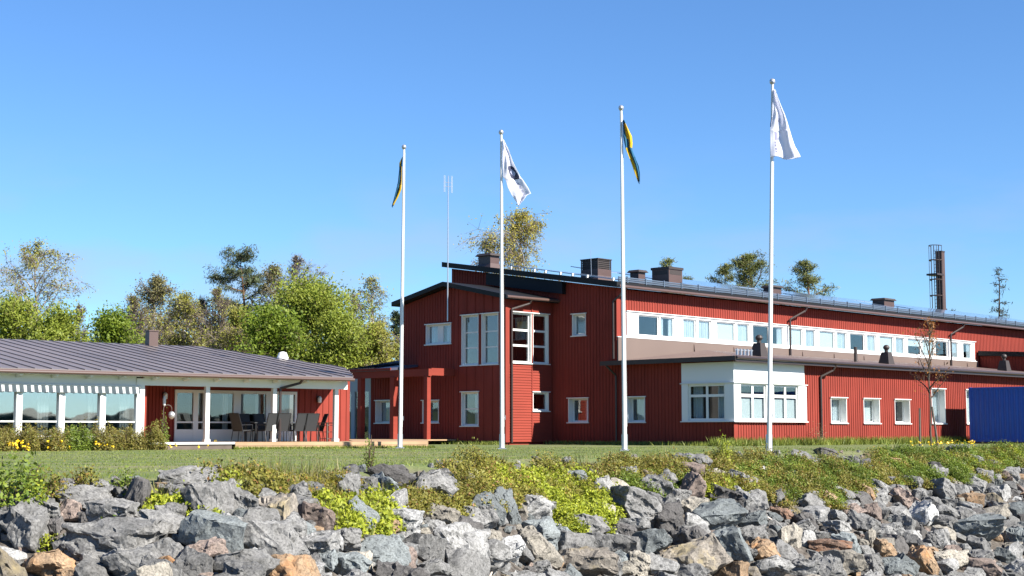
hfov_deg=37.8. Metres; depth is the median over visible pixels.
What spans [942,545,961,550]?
rock
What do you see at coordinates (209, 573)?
rock
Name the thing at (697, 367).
red building
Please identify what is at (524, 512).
rubble
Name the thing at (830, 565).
rock
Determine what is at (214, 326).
woodland
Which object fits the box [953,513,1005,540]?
boulder
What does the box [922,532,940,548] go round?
rock
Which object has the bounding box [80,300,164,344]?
bushy tree
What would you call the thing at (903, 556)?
rock
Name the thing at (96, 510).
boulder
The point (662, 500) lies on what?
rock
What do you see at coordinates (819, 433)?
dry bush
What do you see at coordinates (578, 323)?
window
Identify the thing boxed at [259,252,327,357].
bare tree
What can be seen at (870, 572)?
rock
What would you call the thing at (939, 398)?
window
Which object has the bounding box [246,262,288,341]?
birch tree
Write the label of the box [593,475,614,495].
boulder
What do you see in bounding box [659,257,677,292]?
pine tree
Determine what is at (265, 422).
terrace table
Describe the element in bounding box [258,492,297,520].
boulder
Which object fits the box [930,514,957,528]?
rock
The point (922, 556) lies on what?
boulder
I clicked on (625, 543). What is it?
rock
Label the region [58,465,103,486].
shrub
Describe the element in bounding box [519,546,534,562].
rock
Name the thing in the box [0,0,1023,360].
sky
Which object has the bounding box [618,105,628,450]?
flagpole
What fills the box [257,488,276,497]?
rock
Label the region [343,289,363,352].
birch tree
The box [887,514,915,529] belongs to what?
rock
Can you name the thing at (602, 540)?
boulder
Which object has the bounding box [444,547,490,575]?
rock
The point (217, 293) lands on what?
bare tree
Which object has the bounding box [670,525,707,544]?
boulder
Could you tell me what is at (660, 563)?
rock
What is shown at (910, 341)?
window
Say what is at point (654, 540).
boulder
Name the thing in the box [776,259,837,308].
pine tree
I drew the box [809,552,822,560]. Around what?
rock
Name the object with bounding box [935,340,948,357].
window
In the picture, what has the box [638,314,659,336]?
window
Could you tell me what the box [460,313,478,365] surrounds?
window
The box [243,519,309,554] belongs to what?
boulder
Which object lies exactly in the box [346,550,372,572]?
rock
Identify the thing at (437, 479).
boulder
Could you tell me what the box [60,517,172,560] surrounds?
boulder
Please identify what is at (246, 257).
pine tree
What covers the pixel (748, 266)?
pine tree
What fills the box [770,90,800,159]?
lettered flag
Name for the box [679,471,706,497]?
boulder
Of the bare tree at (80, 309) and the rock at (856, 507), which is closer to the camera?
the rock at (856, 507)
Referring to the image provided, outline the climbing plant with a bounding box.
[159,413,167,436]
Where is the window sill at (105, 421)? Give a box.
[105,421,134,422]
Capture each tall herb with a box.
[362,434,377,469]
[710,430,734,463]
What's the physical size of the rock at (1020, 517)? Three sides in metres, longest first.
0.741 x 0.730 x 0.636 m
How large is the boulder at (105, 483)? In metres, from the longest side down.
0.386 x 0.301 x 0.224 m
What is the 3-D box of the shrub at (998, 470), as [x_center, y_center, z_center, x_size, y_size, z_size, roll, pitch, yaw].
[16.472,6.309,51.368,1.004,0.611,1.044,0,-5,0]
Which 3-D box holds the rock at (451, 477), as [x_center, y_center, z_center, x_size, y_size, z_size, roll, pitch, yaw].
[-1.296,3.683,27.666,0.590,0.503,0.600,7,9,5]
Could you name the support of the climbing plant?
on the ground at (802, 550)
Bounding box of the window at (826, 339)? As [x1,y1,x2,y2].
[819,330,835,349]
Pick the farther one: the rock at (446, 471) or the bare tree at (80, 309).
the bare tree at (80, 309)
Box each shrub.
[0,425,21,451]
[0,450,59,507]
[0,470,56,506]
[5,422,43,450]
[31,426,72,450]
[33,460,70,506]
[36,533,64,551]
[57,422,97,450]
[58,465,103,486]
[87,416,125,450]
[105,423,147,449]
[109,465,136,496]
[132,419,167,449]
[137,493,164,510]
[149,424,169,447]
[224,464,244,481]
[781,503,800,513]
[985,466,1007,477]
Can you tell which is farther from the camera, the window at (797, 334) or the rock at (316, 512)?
the window at (797, 334)
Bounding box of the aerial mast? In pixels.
[446,176,452,320]
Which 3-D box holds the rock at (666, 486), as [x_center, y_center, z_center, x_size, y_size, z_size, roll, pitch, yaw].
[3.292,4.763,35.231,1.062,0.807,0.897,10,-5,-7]
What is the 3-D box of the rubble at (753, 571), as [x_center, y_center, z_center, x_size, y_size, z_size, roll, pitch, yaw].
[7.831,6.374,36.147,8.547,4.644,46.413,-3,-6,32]
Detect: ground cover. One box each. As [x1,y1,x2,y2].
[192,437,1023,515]
[282,466,369,512]
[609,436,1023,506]
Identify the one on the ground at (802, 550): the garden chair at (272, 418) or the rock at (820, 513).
the rock at (820, 513)
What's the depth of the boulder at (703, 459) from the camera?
38.84 m
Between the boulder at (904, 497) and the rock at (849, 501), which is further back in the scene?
the boulder at (904, 497)
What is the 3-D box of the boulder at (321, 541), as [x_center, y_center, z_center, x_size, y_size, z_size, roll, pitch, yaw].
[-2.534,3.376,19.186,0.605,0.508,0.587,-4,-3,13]
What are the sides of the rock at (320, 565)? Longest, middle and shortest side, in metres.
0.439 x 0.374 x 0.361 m
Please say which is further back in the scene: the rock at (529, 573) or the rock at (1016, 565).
the rock at (1016, 565)
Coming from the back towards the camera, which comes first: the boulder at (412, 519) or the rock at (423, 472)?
the rock at (423, 472)
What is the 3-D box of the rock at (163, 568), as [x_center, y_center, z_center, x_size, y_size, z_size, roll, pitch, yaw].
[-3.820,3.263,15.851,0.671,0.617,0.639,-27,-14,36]
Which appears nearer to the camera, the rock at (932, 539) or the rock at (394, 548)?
the rock at (394, 548)
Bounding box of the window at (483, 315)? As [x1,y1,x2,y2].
[479,312,498,365]
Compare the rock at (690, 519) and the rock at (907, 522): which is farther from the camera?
the rock at (907, 522)
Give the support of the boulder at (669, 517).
on the ground at (802, 550)
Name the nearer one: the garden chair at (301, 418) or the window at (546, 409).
the garden chair at (301, 418)
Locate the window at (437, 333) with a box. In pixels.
[424,322,451,345]
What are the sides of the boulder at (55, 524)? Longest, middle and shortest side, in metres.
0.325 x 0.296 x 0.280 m
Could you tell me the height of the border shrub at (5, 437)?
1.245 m
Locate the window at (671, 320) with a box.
[660,316,674,338]
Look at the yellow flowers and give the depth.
50.37 m
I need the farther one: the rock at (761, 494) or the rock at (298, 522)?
the rock at (761, 494)
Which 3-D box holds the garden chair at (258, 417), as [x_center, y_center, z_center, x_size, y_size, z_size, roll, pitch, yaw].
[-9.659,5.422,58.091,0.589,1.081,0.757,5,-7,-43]
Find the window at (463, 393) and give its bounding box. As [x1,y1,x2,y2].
[459,391,478,426]
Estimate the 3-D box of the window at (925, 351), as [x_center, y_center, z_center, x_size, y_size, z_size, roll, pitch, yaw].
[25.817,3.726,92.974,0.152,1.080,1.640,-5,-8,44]
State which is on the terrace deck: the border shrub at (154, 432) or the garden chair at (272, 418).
the garden chair at (272, 418)
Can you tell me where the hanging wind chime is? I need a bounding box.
[163,387,165,405]
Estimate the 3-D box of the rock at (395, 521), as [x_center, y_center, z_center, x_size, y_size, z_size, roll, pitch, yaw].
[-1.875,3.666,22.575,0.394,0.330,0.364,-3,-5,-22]
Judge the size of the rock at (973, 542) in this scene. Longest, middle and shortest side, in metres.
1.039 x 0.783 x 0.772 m
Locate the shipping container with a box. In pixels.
[968,386,1023,443]
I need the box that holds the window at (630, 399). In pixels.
[626,396,645,422]
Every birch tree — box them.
[0,236,98,331]
[122,271,200,344]
[139,286,222,346]
[180,302,270,351]
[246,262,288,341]
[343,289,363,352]
[350,273,399,359]
[453,203,564,281]
[470,234,498,273]
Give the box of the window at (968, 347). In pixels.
[963,342,971,359]
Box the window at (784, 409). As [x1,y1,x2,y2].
[774,384,798,421]
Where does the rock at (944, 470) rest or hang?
on the ground at (802, 550)
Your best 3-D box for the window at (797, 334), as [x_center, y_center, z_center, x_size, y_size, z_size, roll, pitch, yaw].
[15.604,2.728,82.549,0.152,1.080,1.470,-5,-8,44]
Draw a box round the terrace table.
[243,422,304,441]
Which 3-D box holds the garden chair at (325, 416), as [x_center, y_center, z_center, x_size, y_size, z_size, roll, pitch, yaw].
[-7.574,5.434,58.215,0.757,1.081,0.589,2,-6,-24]
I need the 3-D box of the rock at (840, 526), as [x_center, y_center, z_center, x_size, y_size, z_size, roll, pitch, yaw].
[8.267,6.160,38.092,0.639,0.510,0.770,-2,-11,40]
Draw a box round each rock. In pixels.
[0,546,26,564]
[0,548,27,575]
[11,487,60,518]
[55,567,74,575]
[73,555,108,575]
[99,548,128,561]
[110,484,128,497]
[123,561,172,575]
[139,509,184,538]
[139,554,188,575]
[154,537,183,559]
[158,482,184,496]
[173,546,213,575]
[180,536,228,558]
[198,572,218,575]
[199,572,239,575]
[221,512,242,520]
[223,560,265,575]
[233,508,246,516]
[242,506,279,521]
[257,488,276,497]
[268,553,320,575]
[281,511,306,536]
[288,480,311,496]
[296,494,320,505]
[297,501,335,530]
[300,481,324,490]
[306,521,315,534]
[310,552,324,572]
[316,562,325,573]
[321,572,331,575]
[330,527,361,551]
[337,568,371,575]
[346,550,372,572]
[347,495,379,528]
[360,476,377,493]
[360,534,411,569]
[371,471,399,491]
[375,560,429,575]
[386,488,408,508]
[391,519,400,533]
[403,533,447,560]
[408,546,416,567]
[416,470,429,477]
[420,527,431,533]
[442,468,453,476]
[442,473,456,485]
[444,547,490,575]
[458,515,483,528]
[463,506,499,528]
[488,538,512,574]
[502,534,525,565]
[515,570,545,575]
[518,525,563,568]
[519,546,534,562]
[521,516,560,550]
[533,560,551,572]
[543,568,569,575]
[557,526,570,530]
[558,530,594,550]
[563,563,581,575]
[568,470,587,481]
[572,513,609,532]
[596,502,615,515]
[601,555,623,575]
[605,533,640,552]
[610,477,628,485]
[614,549,629,561]
[618,517,650,531]
[620,465,636,473]
[638,474,673,496]
[646,491,672,506]
[648,552,679,574]
[658,571,676,575]
[659,532,733,575]
[661,469,678,484]
[671,497,681,504]
[672,488,691,499]
[675,461,705,475]
[675,563,709,575]
[681,496,709,513]
[684,512,709,525]
[690,524,710,532]
[713,561,749,575]
[728,469,752,484]
[732,485,767,509]
[738,510,767,528]
[745,505,768,526]
[747,489,768,509]
[747,544,757,558]
[768,488,785,506]
[775,539,798,560]
[777,522,802,547]
[789,511,818,530]
[789,558,820,575]
[796,492,826,507]
[796,518,816,534]
[801,530,816,547]
[802,506,829,524]
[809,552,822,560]
[816,554,847,575]
[820,520,851,532]
[822,490,837,509]
[822,526,838,535]
[827,509,847,521]
[830,531,861,553]
[833,486,855,499]
[839,455,859,465]
[840,499,860,509]
[842,503,866,515]
[847,509,881,534]
[852,491,873,505]
[855,481,875,500]
[861,569,880,575]
[863,552,883,575]
[864,502,882,523]
[871,479,892,493]
[874,487,888,504]
[877,522,905,536]
[879,533,908,553]
[882,557,914,575]
[887,505,911,517]
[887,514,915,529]
[889,484,905,489]
[894,552,919,574]
[902,475,923,488]
[902,532,926,547]
[905,529,922,539]
[911,487,927,498]
[922,496,943,505]
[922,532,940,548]
[927,464,948,476]
[927,477,956,499]
[928,528,950,549]
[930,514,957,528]
[931,525,955,539]
[936,503,959,518]
[937,558,958,574]
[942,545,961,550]
[946,571,975,575]
[956,492,985,506]
[956,506,976,518]
[957,501,982,508]
[964,476,986,492]
[964,567,985,575]
[966,535,991,549]
[967,549,994,559]
[971,507,986,513]
[974,468,994,485]
[983,504,1010,519]
[985,492,1009,505]
[987,484,1010,501]
[987,501,1005,506]
[994,547,1016,563]
[995,470,1012,480]
[1001,558,1023,574]
[1003,541,1023,558]
[1008,501,1023,516]
[1011,524,1023,527]
[1017,514,1023,521]
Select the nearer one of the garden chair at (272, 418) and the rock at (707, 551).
the rock at (707, 551)
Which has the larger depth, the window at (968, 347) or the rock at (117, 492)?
the window at (968, 347)
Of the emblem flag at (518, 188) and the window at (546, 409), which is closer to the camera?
the emblem flag at (518, 188)
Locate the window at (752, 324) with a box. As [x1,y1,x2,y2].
[752,324,767,344]
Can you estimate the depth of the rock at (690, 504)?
34.91 m
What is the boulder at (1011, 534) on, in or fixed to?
on the ground at (802, 550)
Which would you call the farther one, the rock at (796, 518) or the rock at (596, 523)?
the rock at (796, 518)
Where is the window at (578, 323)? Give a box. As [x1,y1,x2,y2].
[570,313,586,336]
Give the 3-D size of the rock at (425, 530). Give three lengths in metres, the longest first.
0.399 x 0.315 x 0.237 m
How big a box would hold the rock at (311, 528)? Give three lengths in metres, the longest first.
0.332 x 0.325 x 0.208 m
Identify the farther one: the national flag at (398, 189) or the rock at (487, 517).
the national flag at (398, 189)
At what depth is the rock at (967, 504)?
45.54 m
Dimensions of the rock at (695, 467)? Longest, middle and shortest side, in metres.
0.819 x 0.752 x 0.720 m
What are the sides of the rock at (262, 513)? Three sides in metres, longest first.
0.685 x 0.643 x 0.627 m
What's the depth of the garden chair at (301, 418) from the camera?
56.64 m
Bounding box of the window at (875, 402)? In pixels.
[863,398,881,423]
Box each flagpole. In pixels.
[396,145,405,447]
[498,130,505,448]
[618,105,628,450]
[766,78,774,450]
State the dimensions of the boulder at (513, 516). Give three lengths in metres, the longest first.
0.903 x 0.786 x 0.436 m
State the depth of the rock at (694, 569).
30.06 m
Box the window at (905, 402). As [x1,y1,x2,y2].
[894,399,911,423]
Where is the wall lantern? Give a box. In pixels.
[317,395,321,402]
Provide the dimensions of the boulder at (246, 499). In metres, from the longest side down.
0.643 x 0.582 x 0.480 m
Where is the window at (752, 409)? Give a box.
[740,383,766,420]
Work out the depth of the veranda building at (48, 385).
56.66 m
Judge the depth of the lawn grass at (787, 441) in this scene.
51.98 m
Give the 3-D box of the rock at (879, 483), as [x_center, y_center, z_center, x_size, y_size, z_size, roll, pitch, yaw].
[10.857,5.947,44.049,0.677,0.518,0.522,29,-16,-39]
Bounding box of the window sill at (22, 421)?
[22,421,57,436]
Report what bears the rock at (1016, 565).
on the ground at (802, 550)
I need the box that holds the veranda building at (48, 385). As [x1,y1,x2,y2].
[0,330,354,448]
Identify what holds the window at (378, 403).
in the red building at (697, 367)
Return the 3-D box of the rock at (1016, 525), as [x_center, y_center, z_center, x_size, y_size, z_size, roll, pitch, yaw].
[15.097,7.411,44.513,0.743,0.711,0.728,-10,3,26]
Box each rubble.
[1,466,921,575]
[2,456,1019,571]
[6,450,1023,575]
[18,450,1023,575]
[108,449,1023,575]
[155,453,1023,575]
[422,454,1022,558]
[555,496,1021,534]
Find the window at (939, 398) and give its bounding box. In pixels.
[931,388,947,423]
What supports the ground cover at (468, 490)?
on the ground at (802, 550)
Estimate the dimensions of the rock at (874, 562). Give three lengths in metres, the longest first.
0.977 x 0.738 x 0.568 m
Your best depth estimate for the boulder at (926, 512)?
42.21 m
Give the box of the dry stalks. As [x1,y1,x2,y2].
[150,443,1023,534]
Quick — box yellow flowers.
[7,439,974,450]
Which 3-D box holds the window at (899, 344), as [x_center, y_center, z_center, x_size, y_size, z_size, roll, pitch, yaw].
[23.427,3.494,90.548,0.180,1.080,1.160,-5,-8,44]
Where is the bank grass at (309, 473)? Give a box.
[153,441,1023,536]
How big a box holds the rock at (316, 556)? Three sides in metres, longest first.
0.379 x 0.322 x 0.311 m
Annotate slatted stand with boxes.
[318,422,336,441]
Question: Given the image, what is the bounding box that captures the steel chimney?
[926,245,946,321]
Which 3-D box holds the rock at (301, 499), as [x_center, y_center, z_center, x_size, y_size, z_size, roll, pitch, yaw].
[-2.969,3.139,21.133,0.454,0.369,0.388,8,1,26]
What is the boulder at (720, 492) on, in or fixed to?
on the ground at (802, 550)
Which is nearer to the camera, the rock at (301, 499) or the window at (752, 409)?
the rock at (301, 499)
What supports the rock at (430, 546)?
on the ground at (802, 550)
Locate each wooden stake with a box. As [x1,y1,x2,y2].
[918,408,920,445]
[931,407,938,445]
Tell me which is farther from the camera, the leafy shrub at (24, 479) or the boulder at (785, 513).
the boulder at (785, 513)
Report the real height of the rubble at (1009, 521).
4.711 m
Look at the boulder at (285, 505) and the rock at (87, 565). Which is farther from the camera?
the boulder at (285, 505)
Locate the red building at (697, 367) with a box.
[347,253,1023,444]
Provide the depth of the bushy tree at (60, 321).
94.82 m
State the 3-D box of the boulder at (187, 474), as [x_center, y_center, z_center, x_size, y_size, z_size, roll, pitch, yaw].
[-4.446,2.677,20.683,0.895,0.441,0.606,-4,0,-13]
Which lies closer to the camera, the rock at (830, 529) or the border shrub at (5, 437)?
the rock at (830, 529)
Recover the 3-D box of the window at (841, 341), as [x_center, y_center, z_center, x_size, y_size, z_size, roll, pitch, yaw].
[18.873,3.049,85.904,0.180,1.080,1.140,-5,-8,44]
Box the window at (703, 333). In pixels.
[698,319,711,340]
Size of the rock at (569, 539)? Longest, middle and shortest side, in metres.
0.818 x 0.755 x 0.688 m
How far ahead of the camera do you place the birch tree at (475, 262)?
112.53 m
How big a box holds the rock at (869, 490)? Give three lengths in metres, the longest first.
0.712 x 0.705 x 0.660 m
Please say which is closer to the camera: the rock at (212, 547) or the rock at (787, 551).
the rock at (212, 547)
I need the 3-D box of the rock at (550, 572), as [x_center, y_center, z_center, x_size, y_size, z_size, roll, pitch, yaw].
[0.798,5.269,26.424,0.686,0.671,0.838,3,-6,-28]
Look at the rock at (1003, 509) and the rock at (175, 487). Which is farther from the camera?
the rock at (1003, 509)
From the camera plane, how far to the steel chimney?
126.33 m
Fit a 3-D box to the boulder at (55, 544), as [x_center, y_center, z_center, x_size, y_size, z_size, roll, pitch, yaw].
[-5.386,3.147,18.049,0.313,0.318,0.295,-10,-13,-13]
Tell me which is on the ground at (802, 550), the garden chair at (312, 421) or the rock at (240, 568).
the rock at (240, 568)
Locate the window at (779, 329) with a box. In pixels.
[773,326,783,345]
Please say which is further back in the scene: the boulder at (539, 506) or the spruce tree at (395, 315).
the spruce tree at (395, 315)
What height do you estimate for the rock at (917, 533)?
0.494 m
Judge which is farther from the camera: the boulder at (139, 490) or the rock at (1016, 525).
the rock at (1016, 525)
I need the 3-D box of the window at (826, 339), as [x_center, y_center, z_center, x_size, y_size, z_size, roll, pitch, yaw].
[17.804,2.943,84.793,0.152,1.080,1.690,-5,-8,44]
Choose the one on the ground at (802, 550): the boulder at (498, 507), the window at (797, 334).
the boulder at (498, 507)
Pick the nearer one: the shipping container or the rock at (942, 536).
the rock at (942, 536)
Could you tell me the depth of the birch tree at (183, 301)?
106.29 m
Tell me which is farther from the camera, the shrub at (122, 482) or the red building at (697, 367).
the red building at (697, 367)
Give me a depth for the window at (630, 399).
70.93 m
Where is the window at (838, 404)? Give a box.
[830,397,848,423]
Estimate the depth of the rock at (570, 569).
27.48 m
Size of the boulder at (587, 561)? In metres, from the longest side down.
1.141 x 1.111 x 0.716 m
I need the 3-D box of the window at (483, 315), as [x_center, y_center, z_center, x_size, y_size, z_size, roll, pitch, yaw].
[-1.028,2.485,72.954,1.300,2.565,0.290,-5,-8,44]
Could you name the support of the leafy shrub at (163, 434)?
on the ground at (802, 550)
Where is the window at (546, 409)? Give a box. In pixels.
[532,391,550,411]
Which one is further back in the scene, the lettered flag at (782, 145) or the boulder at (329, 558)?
the lettered flag at (782, 145)
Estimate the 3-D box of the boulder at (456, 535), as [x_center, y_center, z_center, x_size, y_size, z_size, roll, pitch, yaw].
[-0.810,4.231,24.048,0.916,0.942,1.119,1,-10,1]
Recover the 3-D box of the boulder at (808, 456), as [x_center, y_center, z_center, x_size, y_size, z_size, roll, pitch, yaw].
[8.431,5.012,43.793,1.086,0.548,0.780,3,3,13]
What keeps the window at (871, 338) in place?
in the red building at (697, 367)
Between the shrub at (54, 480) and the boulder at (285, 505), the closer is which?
the shrub at (54, 480)
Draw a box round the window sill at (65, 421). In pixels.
[65,421,98,436]
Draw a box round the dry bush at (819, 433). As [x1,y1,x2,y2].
[808,423,825,444]
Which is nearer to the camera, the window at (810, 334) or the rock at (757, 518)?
the rock at (757, 518)
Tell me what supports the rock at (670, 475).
on the ground at (802, 550)
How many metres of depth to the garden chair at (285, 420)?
56.09 m
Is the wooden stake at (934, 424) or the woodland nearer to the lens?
the wooden stake at (934, 424)
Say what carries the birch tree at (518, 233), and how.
on the ground at (802, 550)
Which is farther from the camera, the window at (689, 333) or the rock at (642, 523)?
the window at (689, 333)
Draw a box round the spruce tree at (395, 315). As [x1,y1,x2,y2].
[388,309,399,360]
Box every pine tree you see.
[202,244,287,351]
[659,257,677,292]
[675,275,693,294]
[705,262,747,299]
[726,248,789,305]
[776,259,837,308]
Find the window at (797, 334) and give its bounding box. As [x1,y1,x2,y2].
[788,327,803,347]
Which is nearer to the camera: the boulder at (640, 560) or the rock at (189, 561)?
the rock at (189, 561)
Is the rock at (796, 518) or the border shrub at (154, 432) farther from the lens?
the border shrub at (154, 432)
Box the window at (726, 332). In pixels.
[716,321,735,342]
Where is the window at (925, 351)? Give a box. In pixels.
[922,339,934,356]
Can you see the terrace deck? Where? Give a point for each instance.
(228, 445)
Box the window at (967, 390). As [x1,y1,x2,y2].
[965,389,969,424]
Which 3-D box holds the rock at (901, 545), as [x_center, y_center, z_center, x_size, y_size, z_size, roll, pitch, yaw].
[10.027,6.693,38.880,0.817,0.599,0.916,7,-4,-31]
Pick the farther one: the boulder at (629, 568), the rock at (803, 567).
the rock at (803, 567)
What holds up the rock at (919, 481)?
on the ground at (802, 550)
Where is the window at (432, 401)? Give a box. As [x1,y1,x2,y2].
[420,400,438,423]
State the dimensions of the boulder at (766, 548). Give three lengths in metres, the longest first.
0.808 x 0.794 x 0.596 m
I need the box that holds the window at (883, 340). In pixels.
[879,335,894,353]
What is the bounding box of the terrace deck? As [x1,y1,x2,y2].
[149,439,455,449]
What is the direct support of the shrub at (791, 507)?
on the ground at (802, 550)
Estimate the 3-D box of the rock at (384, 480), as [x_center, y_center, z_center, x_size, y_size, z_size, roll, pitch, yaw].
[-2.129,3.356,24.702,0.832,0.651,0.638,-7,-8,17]
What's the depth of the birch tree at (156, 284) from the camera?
113.51 m
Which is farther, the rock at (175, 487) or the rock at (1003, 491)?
the rock at (1003, 491)
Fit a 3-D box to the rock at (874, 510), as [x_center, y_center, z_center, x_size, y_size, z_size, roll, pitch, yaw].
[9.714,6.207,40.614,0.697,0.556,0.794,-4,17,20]
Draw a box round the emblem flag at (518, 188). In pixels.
[502,139,530,206]
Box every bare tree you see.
[71,301,92,341]
[122,292,164,343]
[187,294,218,344]
[191,286,244,349]
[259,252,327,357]
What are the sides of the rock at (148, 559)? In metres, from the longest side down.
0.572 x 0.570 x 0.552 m
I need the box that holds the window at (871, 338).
[866,334,876,352]
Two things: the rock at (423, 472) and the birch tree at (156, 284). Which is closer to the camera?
the rock at (423, 472)
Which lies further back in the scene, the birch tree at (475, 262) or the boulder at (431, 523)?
the birch tree at (475, 262)
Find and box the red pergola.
[351,368,454,441]
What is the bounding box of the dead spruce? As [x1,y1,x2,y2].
[989,267,1012,316]
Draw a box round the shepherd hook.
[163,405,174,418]
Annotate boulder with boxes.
[0,498,49,551]
[0,506,8,534]
[21,549,76,575]
[47,516,64,535]
[50,536,63,552]
[55,484,113,510]
[58,478,74,485]
[59,499,81,521]
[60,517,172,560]
[77,510,87,522]
[79,551,99,561]
[84,497,139,521]
[89,478,110,486]
[100,543,162,575]
[124,477,150,508]
[154,502,187,515]
[157,464,220,486]
[158,555,174,562]
[178,509,247,552]
[180,478,238,514]
[213,548,279,575]
[232,488,258,508]
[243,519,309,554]
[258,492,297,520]
[300,530,340,554]
[319,549,337,572]
[334,551,371,574]
[338,472,360,494]
[338,534,343,551]
[364,463,415,486]
[390,507,424,537]
[403,542,417,564]
[411,468,458,498]
[416,557,453,575]
[423,503,460,523]
[424,519,445,529]
[433,522,490,575]
[470,491,506,530]
[488,529,502,540]
[493,486,521,524]
[521,493,553,519]
[558,546,618,575]
[586,532,613,550]
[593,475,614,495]
[611,484,662,528]
[612,522,636,535]
[622,560,638,575]
[627,550,650,575]
[632,528,672,553]
[654,499,684,535]
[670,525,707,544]
[676,452,712,465]
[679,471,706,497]
[691,498,747,529]
[705,483,743,506]
[712,525,753,562]
[740,524,769,542]
[748,537,780,560]
[750,554,795,575]
[770,506,793,521]
[786,448,817,465]
[807,538,852,551]
[812,447,838,460]
[819,549,868,574]
[864,528,875,547]
[873,538,896,556]
[888,484,920,509]
[905,544,939,574]
[909,500,938,526]
[927,461,942,467]
[934,549,968,568]
[945,444,970,449]
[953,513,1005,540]
[960,557,1002,575]
[1002,526,1023,545]
[1003,466,1020,483]
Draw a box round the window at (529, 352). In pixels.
[513,311,532,363]
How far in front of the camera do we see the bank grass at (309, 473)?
23.19 m
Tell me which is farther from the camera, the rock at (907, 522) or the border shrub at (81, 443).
the border shrub at (81, 443)
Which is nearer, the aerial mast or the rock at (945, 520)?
the rock at (945, 520)
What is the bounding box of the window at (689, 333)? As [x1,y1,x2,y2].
[683,318,696,339]
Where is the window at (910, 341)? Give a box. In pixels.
[907,337,921,355]
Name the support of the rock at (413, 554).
on the ground at (802, 550)
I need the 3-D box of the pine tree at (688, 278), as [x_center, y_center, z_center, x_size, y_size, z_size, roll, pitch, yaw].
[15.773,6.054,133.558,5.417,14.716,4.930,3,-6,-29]
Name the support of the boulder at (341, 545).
on the ground at (802, 550)
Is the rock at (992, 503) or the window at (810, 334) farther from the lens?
the window at (810, 334)
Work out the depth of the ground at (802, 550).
38.67 m
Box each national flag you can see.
[392,157,402,207]
[623,120,639,183]
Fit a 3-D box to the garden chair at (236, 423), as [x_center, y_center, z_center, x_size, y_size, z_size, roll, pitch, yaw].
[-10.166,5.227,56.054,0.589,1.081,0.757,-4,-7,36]
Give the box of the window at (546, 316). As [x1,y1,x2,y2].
[533,313,550,364]
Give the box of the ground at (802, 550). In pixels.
[0,443,1023,575]
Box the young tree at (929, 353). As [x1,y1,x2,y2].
[903,316,952,444]
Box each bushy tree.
[0,284,70,339]
[6,293,99,341]
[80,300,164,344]
[224,295,320,360]
[235,263,389,363]
[288,302,399,368]
[353,317,399,367]
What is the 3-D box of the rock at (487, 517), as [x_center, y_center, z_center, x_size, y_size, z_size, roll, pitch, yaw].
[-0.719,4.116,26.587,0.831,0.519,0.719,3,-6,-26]
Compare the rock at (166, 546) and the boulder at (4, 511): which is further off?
the boulder at (4, 511)
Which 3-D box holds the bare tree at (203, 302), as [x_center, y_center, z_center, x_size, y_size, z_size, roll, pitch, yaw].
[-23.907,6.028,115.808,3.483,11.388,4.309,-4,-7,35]
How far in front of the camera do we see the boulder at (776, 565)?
32.63 m
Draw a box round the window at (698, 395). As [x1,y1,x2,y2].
[687,383,725,420]
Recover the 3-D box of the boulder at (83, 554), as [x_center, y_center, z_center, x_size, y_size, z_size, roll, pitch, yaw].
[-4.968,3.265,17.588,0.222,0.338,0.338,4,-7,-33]
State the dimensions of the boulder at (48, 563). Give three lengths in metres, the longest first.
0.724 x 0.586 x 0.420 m
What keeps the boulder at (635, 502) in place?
on the ground at (802, 550)
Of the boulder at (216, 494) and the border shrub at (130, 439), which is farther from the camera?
the border shrub at (130, 439)
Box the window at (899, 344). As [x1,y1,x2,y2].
[895,336,904,354]
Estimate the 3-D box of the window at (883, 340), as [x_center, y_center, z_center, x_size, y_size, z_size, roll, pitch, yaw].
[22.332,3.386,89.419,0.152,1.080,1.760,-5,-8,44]
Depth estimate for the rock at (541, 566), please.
26.91 m
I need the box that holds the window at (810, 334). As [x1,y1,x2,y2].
[805,328,815,348]
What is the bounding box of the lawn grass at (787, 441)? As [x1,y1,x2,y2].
[0,435,989,481]
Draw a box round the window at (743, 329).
[737,323,749,343]
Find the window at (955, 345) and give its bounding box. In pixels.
[952,341,958,358]
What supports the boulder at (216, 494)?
on the ground at (802, 550)
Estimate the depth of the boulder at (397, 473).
25.55 m
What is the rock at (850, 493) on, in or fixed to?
on the ground at (802, 550)
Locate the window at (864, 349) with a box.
[850,332,865,351]
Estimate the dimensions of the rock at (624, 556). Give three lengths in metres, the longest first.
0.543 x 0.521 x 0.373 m
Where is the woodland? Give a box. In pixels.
[20,298,399,361]
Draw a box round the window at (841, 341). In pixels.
[836,331,847,350]
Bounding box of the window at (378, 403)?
[373,400,389,423]
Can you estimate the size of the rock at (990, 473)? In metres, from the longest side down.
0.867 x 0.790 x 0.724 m
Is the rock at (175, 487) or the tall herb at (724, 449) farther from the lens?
the tall herb at (724, 449)
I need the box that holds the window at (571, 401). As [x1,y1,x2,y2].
[566,397,588,422]
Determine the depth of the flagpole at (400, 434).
57.48 m
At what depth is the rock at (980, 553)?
40.43 m
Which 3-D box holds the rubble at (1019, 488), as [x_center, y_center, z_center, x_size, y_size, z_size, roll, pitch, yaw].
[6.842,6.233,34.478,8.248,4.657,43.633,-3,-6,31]
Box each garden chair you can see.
[229,413,252,441]
[238,414,257,441]
[252,414,266,441]
[257,413,277,441]
[270,413,291,441]
[286,413,307,441]
[288,420,296,440]
[298,413,319,441]
[306,414,328,441]
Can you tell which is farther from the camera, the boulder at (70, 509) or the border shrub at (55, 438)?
the border shrub at (55, 438)
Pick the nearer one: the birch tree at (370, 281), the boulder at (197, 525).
the boulder at (197, 525)

